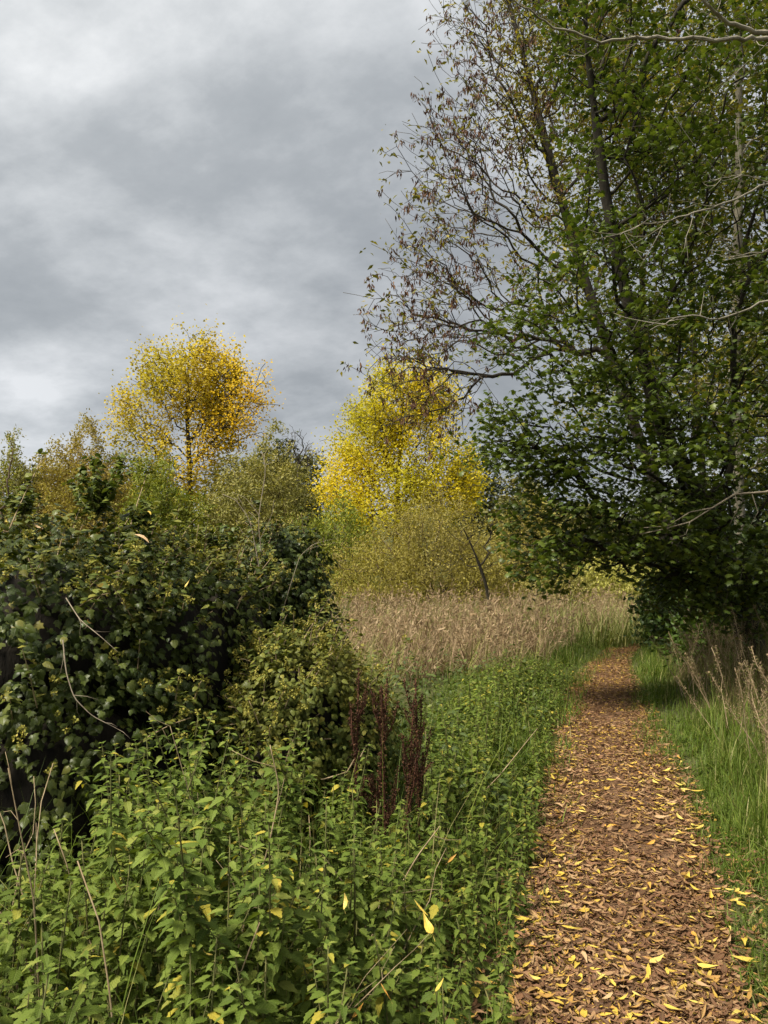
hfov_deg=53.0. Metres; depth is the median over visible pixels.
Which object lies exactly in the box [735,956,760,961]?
fallen leaf
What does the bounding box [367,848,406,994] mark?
nettle
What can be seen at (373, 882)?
nettle
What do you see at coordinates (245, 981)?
nettle
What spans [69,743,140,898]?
nettle
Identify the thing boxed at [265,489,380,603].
willow shrub
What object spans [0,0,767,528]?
sky
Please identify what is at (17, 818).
dead stalk
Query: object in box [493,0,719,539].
alder tree
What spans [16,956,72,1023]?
nettle
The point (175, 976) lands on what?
nettle
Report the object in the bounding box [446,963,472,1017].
nettle
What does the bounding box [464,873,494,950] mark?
nettle
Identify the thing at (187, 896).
nettle
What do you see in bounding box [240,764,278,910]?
nettle
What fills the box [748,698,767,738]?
seed stalk
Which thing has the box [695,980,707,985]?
fallen leaf
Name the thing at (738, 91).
alder tree
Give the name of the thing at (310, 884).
nettle
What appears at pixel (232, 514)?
willow shrub
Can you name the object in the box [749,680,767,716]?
seed stalk
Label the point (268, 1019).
nettle
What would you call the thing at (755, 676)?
dry grass
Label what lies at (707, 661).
seed stalk
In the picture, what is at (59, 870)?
nettle
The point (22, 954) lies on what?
nettle
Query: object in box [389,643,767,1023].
leaf litter
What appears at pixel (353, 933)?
nettle
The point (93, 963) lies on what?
nettle
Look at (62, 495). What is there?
hawthorn shrub
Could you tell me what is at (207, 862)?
nettle
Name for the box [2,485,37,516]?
leafy shoot
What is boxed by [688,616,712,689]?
seed stalk
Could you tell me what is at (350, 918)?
nettle
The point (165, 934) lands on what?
nettle
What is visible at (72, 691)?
bramble cane
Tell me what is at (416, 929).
nettle
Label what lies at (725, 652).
seed stalk
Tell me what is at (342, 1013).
nettle
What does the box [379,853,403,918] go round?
nettle
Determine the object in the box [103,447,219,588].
willow shrub
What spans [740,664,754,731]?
seed stalk
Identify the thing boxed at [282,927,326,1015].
nettle
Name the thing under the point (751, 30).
bare boughed tree
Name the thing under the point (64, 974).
nettle
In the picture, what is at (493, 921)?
nettle
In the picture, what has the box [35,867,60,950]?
nettle
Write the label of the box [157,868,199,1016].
nettle
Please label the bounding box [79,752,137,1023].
nettle
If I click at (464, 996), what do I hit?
nettle
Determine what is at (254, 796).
nettle
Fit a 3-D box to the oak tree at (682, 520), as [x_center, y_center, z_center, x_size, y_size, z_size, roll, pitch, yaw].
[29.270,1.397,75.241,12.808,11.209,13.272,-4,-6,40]
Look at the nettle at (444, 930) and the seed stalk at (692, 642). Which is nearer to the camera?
the nettle at (444, 930)
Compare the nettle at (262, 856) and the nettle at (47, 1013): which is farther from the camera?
the nettle at (262, 856)
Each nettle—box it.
[0,849,43,1020]
[0,853,60,1023]
[0,859,45,1001]
[0,887,26,945]
[0,899,16,968]
[0,922,8,1007]
[0,966,17,1023]
[0,967,15,1016]
[10,981,41,1022]
[11,865,57,1019]
[12,856,77,1020]
[13,914,106,1023]
[16,867,36,907]
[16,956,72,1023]
[18,885,66,1008]
[24,967,60,1023]
[33,876,82,1023]
[33,956,68,1023]
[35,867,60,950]
[36,817,75,976]
[39,859,73,933]
[49,901,70,955]
[50,823,85,928]
[53,822,106,986]
[54,950,106,1023]
[62,835,106,1023]
[66,892,120,1023]
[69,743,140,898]
[73,860,97,949]
[73,867,124,985]
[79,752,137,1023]
[84,885,104,951]
[86,773,165,988]
[91,741,162,988]
[94,810,143,990]
[95,862,148,1023]
[97,833,146,974]
[98,989,125,1023]
[99,738,208,1023]
[101,845,159,1023]
[105,961,180,1023]
[112,787,145,881]
[115,798,146,953]
[117,749,147,877]
[124,735,172,907]
[128,779,217,1023]
[128,790,205,1022]
[134,710,216,977]
[139,860,175,1023]
[140,765,245,1023]
[143,738,210,952]
[145,720,228,859]
[149,880,187,1021]
[152,727,251,1022]
[156,820,256,1018]
[157,859,193,971]
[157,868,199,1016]
[158,750,206,940]
[158,914,182,1019]
[163,777,200,928]
[166,946,208,1023]
[176,741,231,975]
[180,929,234,1023]
[184,839,263,1014]
[186,767,241,941]
[186,864,287,1023]
[191,805,276,974]
[191,830,287,1023]
[195,747,249,908]
[201,828,294,1023]
[211,851,249,1018]
[214,950,278,1023]
[217,731,265,873]
[222,746,280,919]
[230,823,302,1007]
[231,796,297,1010]
[232,875,304,1023]
[236,818,335,1023]
[239,950,283,1023]
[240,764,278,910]
[245,781,294,899]
[246,792,279,878]
[253,891,299,1023]
[260,837,313,1022]
[261,733,317,899]
[264,728,304,878]
[265,773,294,912]
[270,718,318,933]
[276,939,348,1023]
[280,797,352,1023]
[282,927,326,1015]
[286,848,309,967]
[290,873,321,980]
[291,951,335,1023]
[294,849,338,1010]
[294,849,363,1023]
[302,848,338,928]
[314,959,364,1023]
[316,783,341,907]
[320,848,346,950]
[330,820,368,1019]
[330,835,357,931]
[333,783,370,937]
[335,844,373,1023]
[335,1008,350,1023]
[339,890,369,976]
[341,835,379,987]
[345,799,386,944]
[348,834,393,981]
[348,981,380,1023]
[353,894,405,1023]
[364,924,418,1023]
[365,1014,377,1023]
[367,845,405,1022]
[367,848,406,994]
[372,861,429,1002]
[373,918,399,995]
[379,843,407,937]
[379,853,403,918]
[390,880,424,972]
[390,934,435,1023]
[392,972,422,1022]
[395,818,434,948]
[406,853,435,933]
[406,940,422,995]
[416,868,451,968]
[416,954,454,1023]
[417,951,464,1021]
[419,874,457,979]
[427,884,453,955]
[429,969,456,1023]
[430,886,449,942]
[434,958,448,996]
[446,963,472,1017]
[447,958,471,1023]
[450,889,477,957]
[450,914,490,1016]
[454,1006,475,1023]
[462,951,475,993]
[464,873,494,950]
[469,910,496,980]
[480,994,514,1023]
[481,952,515,1023]
[486,899,502,938]
[489,990,505,1023]
[491,959,500,997]
[495,935,510,965]
[498,884,520,956]
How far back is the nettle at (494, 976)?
2.66 m
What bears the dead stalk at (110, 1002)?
on the ground at (674, 724)
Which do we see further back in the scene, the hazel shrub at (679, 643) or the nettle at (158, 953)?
the hazel shrub at (679, 643)
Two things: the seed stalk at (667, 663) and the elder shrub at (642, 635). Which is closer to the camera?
the seed stalk at (667, 663)
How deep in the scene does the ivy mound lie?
4.24 m
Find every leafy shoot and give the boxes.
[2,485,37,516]
[62,451,130,520]
[125,496,155,537]
[197,523,242,556]
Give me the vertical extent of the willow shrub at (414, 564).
5.603 m
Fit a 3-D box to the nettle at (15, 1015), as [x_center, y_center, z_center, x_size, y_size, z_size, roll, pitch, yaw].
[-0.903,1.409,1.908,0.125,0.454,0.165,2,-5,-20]
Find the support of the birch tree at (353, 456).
on the ground at (674, 724)
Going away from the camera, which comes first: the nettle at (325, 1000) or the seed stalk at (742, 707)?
the nettle at (325, 1000)
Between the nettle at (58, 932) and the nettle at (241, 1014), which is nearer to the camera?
the nettle at (241, 1014)
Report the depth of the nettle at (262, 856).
2.85 m
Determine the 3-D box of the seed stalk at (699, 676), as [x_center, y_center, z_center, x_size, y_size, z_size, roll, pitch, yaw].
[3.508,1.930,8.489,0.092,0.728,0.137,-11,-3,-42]
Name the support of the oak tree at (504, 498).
on the ground at (674, 724)
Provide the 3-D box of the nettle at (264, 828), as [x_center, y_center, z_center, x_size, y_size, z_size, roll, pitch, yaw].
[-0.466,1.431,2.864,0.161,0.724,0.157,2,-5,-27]
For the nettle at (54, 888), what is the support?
on the ground at (674, 724)
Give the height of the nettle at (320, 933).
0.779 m
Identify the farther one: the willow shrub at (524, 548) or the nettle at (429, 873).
the willow shrub at (524, 548)
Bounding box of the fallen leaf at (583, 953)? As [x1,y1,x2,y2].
[581,951,586,961]
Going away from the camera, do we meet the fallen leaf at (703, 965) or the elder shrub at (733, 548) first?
the fallen leaf at (703, 965)
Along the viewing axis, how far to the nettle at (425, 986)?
2.44 m
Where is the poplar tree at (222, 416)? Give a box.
[98,304,283,533]
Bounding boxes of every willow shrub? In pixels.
[0,423,44,567]
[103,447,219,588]
[181,418,321,586]
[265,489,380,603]
[319,476,529,617]
[459,489,595,602]
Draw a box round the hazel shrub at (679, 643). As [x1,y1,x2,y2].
[648,550,767,672]
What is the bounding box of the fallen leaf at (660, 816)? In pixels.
[655,815,668,817]
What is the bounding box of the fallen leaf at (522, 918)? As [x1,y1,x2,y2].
[512,914,535,921]
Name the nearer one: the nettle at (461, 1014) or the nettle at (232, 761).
the nettle at (461, 1014)
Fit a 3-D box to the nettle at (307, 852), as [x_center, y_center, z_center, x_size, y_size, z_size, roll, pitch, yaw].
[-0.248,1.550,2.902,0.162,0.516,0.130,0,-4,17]
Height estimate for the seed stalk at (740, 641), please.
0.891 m
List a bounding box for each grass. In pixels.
[224,576,656,794]
[644,605,767,824]
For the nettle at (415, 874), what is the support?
on the ground at (674, 724)
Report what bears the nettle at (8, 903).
on the ground at (674, 724)
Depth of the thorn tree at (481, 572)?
20.97 m
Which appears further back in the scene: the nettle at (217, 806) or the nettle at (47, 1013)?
the nettle at (217, 806)
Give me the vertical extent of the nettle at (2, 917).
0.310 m
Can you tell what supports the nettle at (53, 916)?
on the ground at (674, 724)
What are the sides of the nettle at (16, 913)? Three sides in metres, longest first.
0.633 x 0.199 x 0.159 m
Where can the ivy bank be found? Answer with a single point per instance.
(172, 644)
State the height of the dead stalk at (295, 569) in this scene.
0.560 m
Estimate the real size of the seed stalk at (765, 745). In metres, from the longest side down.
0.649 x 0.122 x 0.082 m
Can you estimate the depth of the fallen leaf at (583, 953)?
3.14 m
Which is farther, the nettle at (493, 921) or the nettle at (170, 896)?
the nettle at (493, 921)
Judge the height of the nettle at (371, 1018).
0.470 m
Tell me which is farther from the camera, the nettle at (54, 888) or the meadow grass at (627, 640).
the meadow grass at (627, 640)
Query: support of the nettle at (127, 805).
on the ground at (674, 724)
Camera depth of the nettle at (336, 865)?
3.22 m
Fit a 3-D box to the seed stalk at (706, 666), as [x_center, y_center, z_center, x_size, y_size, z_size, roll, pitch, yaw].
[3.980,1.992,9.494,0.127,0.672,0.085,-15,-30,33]
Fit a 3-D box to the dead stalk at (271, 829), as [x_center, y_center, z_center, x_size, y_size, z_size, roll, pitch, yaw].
[-0.389,1.075,2.235,0.194,0.745,0.219,0,-5,0]
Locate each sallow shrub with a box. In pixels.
[516,563,599,614]
[565,549,648,608]
[616,564,659,602]
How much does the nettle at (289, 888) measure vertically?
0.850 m
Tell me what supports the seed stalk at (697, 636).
on the ground at (674, 724)
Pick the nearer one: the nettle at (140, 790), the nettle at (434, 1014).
the nettle at (434, 1014)
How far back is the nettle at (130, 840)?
2.66 m
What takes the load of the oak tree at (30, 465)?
on the ground at (674, 724)
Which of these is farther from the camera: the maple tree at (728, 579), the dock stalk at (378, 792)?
the maple tree at (728, 579)
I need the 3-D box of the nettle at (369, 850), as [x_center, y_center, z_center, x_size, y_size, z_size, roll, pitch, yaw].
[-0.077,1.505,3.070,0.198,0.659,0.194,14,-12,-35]
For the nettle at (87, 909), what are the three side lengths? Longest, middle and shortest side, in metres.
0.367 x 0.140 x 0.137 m
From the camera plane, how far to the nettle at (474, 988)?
2.82 m
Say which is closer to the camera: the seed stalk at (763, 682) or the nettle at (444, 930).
the nettle at (444, 930)
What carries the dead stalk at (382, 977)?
on the ground at (674, 724)
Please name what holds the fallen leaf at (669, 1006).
on the leaf litter
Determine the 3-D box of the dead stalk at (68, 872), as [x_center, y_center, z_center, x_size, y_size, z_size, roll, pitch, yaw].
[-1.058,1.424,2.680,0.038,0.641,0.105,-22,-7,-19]
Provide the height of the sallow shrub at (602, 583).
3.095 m
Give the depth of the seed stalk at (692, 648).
10.89 m
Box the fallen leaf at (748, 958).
[732,955,754,959]
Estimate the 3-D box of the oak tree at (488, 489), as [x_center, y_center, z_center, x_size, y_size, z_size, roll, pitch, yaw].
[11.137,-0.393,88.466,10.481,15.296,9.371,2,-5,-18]
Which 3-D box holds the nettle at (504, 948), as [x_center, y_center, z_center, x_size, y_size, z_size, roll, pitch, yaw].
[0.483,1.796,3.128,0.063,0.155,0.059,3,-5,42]
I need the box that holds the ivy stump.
[233,491,353,730]
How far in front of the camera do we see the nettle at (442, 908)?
3.35 m
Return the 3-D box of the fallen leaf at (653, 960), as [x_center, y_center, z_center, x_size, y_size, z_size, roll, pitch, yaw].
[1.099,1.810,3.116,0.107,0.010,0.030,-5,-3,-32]
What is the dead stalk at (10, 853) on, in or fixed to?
on the ground at (674, 724)
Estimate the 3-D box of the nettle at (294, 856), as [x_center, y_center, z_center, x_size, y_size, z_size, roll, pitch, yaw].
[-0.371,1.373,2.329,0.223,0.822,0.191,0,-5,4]
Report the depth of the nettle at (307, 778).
3.12 m
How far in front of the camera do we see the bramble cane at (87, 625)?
3.41 m
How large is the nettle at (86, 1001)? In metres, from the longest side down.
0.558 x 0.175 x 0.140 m
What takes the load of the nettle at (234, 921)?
on the ground at (674, 724)
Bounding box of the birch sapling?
[0,428,27,561]
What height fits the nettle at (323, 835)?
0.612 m
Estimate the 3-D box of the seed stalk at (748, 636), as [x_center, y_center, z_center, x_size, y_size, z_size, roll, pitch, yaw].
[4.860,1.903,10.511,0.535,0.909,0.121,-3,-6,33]
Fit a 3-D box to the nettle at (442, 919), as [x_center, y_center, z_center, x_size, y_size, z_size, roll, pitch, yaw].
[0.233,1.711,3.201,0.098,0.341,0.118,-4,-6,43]
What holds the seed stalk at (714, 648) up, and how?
on the ground at (674, 724)
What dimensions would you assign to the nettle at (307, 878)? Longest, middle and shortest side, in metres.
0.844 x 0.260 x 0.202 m
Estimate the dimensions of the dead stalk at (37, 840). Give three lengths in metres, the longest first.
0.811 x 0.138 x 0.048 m
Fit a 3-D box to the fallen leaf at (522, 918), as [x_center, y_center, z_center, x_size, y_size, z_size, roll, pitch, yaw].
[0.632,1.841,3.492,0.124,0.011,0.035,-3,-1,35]
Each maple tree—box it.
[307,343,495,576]
[434,0,767,675]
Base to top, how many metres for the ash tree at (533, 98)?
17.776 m
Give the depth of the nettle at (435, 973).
2.83 m
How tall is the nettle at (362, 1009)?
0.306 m
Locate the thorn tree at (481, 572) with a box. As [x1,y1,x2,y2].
[437,505,503,603]
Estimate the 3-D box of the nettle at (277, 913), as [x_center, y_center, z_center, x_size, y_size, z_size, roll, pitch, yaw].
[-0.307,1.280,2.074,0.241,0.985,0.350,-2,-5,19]
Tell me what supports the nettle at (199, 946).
on the ground at (674, 724)
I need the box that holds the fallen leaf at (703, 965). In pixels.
[697,963,717,967]
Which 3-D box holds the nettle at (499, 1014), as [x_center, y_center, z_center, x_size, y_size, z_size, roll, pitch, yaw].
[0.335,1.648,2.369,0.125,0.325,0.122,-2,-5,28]
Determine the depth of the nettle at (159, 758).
3.05 m
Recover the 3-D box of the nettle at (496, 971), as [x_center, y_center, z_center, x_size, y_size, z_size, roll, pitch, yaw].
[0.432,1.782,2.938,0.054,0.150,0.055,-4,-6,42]
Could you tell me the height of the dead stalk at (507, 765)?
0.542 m
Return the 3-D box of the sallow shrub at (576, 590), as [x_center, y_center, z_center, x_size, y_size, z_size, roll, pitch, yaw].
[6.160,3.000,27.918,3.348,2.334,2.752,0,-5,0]
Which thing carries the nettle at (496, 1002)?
on the ground at (674, 724)
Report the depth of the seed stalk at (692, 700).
7.16 m
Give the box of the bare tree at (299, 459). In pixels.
[282,425,321,519]
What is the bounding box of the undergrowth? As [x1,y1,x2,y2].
[0,644,767,1023]
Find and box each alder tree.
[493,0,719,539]
[556,0,767,492]
[617,0,767,553]
[645,0,767,519]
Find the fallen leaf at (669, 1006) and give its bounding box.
[664,1003,682,1009]
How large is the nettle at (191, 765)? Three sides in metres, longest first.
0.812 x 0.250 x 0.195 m
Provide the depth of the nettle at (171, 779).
3.02 m
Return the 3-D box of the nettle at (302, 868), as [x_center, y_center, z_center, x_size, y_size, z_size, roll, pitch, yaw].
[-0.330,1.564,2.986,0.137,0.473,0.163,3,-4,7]
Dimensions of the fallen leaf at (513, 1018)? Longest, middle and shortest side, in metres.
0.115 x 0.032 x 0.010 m
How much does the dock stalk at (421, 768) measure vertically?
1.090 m
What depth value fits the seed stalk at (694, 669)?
8.53 m
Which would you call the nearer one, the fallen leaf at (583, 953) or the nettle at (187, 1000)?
the nettle at (187, 1000)
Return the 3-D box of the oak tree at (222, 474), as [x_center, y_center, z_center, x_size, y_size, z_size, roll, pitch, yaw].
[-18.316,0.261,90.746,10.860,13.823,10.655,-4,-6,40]
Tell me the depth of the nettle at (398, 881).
2.68 m
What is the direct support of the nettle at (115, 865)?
on the ground at (674, 724)
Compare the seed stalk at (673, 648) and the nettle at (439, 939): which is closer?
the nettle at (439, 939)
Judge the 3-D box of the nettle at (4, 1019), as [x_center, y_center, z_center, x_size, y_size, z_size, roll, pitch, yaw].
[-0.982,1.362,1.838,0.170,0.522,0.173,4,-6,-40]
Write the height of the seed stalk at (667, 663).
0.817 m
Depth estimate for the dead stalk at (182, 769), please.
2.83 m
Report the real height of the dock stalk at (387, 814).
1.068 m
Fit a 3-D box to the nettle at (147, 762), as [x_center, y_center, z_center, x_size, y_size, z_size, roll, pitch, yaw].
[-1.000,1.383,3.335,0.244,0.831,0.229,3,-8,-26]
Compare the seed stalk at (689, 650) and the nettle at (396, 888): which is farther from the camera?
the seed stalk at (689, 650)
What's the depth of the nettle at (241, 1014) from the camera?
1.81 m
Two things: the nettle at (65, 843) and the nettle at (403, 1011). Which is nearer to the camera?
the nettle at (403, 1011)
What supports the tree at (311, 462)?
on the ground at (674, 724)
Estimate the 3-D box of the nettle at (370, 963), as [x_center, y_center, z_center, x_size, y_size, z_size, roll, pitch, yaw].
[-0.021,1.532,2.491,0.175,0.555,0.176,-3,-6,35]
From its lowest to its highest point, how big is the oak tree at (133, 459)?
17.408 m
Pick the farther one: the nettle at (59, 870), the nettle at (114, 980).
the nettle at (59, 870)
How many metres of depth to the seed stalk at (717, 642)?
9.88 m
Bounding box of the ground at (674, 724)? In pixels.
[0,512,767,1023]
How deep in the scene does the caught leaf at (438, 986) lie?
2.00 m
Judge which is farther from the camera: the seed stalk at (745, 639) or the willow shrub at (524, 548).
the willow shrub at (524, 548)
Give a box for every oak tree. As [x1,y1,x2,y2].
[0,456,81,511]
[74,442,169,522]
[194,454,277,544]
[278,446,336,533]
[442,446,509,573]
[475,469,559,568]
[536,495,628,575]
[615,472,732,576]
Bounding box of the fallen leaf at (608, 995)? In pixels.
[599,992,612,998]
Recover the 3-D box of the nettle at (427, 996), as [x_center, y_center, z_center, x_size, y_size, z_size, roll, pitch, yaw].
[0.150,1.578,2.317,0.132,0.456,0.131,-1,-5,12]
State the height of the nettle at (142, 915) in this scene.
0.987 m
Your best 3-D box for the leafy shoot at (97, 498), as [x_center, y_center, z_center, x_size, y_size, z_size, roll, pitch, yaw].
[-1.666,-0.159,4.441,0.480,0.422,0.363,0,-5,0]
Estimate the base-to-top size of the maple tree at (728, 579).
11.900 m
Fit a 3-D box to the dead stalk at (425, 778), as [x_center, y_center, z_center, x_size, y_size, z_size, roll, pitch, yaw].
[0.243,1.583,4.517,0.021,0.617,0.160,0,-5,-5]
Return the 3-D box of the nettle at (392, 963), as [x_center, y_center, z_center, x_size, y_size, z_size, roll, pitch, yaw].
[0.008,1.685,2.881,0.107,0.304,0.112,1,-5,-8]
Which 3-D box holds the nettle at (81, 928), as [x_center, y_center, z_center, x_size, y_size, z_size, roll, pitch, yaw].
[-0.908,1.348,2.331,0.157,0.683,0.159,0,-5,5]
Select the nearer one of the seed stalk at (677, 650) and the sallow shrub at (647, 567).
the seed stalk at (677, 650)
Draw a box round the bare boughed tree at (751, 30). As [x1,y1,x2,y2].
[485,0,767,349]
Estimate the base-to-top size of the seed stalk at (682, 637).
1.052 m
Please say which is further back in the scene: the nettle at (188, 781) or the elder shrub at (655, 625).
the elder shrub at (655, 625)
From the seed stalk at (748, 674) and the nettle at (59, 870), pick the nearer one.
the nettle at (59, 870)
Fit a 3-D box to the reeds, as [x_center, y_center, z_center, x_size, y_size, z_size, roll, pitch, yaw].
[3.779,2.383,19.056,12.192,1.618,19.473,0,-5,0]
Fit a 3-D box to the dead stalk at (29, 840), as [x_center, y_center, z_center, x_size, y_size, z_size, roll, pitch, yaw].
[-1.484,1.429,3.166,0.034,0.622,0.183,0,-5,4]
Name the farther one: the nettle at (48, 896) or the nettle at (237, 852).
the nettle at (48, 896)
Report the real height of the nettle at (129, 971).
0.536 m
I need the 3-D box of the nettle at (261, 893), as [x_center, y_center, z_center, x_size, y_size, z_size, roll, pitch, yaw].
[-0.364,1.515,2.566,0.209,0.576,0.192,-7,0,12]
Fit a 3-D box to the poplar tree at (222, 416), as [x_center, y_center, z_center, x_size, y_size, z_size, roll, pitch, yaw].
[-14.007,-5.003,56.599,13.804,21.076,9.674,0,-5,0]
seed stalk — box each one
[650,635,685,696]
[668,611,700,673]
[668,631,683,679]
[668,647,683,698]
[669,637,709,704]
[673,625,727,675]
[674,676,718,739]
[684,631,702,668]
[684,652,708,698]
[686,625,692,681]
[687,660,709,707]
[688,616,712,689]
[689,643,694,698]
[690,656,709,706]
[691,618,700,662]
[695,641,716,697]
[702,620,729,700]
[702,632,733,677]
[702,642,712,691]
[704,646,709,692]
[706,671,763,761]
[707,635,738,678]
[710,623,734,684]
[711,645,727,725]
[715,620,739,658]
[722,634,728,689]
[728,605,758,703]
[729,618,747,695]
[731,621,745,681]
[732,611,743,679]
[732,620,758,664]
[734,669,751,767]
[736,635,742,704]
[739,663,767,741]
[740,622,754,671]
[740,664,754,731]
[743,660,755,714]
[748,646,767,699]
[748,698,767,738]
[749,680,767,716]
[753,604,767,637]
[759,666,767,713]
[760,718,767,786]
[761,688,767,742]
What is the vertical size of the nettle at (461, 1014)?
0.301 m
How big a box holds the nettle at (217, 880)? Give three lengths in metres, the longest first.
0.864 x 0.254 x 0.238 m
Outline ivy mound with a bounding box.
[210,584,414,868]
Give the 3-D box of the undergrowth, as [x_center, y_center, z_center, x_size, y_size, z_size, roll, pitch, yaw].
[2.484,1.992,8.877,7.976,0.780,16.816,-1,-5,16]
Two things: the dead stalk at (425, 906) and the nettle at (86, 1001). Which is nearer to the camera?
the nettle at (86, 1001)
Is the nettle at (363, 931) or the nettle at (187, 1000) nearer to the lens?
the nettle at (187, 1000)
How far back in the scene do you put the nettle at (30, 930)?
2.51 m
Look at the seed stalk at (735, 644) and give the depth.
9.02 m
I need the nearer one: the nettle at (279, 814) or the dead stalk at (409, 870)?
the dead stalk at (409, 870)
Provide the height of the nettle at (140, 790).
0.983 m
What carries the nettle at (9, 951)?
on the ground at (674, 724)
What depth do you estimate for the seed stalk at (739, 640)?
8.81 m
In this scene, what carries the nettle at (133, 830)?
on the ground at (674, 724)
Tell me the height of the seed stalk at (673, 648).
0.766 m
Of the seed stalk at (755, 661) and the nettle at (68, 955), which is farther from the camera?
the seed stalk at (755, 661)
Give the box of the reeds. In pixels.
[320,576,640,688]
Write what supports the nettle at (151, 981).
on the ground at (674, 724)
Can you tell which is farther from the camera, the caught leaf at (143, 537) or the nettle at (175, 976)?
the caught leaf at (143, 537)
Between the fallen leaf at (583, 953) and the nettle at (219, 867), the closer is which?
the nettle at (219, 867)
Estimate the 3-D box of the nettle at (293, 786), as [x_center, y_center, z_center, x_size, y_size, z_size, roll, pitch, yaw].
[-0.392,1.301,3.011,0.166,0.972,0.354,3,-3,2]
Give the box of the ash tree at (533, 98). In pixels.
[337,0,767,629]
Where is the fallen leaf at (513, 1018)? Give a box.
[507,1016,525,1020]
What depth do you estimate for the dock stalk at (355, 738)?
3.91 m
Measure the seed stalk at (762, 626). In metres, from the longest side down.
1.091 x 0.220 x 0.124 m
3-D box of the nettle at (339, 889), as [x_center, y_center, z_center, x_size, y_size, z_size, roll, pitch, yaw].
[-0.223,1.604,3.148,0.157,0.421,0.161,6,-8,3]
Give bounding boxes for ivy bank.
[0,448,302,914]
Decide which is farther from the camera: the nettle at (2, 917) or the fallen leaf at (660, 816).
the fallen leaf at (660, 816)
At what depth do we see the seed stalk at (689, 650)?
10.79 m
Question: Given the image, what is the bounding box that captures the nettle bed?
[11,650,576,930]
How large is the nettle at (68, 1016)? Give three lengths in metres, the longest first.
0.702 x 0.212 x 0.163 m
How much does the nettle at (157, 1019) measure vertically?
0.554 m
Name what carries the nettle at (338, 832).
on the ground at (674, 724)
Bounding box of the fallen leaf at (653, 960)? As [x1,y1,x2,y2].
[647,954,663,964]
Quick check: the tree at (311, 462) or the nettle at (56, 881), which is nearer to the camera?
the nettle at (56, 881)
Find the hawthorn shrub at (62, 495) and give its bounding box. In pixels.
[3,408,139,580]
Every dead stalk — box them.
[0,813,29,926]
[0,911,60,1023]
[4,752,39,999]
[11,776,35,910]
[14,764,52,1008]
[53,829,106,1011]
[77,861,113,1023]
[146,711,205,873]
[213,922,259,1023]
[216,745,284,976]
[218,494,263,598]
[233,444,275,609]
[280,539,331,619]
[308,815,313,907]
[335,929,431,1023]
[369,826,461,940]
[399,849,445,967]
[423,731,426,826]
[455,728,537,828]
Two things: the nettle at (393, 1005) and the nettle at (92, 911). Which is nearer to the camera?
the nettle at (393, 1005)
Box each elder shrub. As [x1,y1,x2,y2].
[623,534,747,654]
[623,585,670,647]
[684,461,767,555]
[712,507,767,647]
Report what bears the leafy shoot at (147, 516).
on the ivy bank
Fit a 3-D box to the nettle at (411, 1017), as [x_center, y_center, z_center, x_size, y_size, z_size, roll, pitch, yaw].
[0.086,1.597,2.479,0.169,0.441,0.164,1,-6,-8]
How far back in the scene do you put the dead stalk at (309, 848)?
3.25 m
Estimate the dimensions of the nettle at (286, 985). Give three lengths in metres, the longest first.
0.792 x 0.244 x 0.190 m
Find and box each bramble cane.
[60,640,124,733]
[66,598,117,651]
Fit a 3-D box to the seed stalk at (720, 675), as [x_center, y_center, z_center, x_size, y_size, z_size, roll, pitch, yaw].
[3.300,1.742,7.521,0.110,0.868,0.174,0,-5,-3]
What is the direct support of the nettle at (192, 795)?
on the ground at (674, 724)
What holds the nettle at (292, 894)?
on the ground at (674, 724)
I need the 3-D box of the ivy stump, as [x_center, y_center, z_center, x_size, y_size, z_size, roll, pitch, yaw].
[-0.715,0.969,5.762,1.036,2.174,1.061,-3,-6,34]
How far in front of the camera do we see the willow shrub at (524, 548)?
33.55 m
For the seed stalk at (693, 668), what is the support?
on the ground at (674, 724)
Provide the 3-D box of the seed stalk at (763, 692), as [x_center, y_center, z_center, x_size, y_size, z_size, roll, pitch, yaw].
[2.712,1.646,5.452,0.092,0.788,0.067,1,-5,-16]
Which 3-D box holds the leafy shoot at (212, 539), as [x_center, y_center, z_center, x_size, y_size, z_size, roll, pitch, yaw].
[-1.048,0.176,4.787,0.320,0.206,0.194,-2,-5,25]
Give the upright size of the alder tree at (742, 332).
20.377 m
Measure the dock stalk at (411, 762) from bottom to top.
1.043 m
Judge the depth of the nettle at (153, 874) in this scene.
2.56 m
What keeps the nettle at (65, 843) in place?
on the ground at (674, 724)
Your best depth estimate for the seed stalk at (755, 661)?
6.54 m
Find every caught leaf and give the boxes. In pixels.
[135,534,148,542]
[343,893,347,913]
[423,912,434,939]
[434,978,443,993]
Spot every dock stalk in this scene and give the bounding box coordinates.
[346,667,368,814]
[358,678,399,898]
[369,685,400,844]
[398,698,433,875]
[402,678,433,882]
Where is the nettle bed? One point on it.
(473, 707)
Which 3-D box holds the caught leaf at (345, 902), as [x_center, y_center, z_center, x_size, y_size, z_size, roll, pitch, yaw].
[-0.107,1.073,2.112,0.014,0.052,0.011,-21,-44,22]
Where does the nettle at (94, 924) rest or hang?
on the ground at (674, 724)
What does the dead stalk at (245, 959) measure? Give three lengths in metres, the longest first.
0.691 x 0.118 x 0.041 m
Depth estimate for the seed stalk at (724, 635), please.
10.53 m
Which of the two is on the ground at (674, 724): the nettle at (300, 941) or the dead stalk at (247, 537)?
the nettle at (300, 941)
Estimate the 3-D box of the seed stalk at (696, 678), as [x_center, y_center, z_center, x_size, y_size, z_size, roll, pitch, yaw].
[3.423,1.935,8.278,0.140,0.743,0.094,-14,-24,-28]

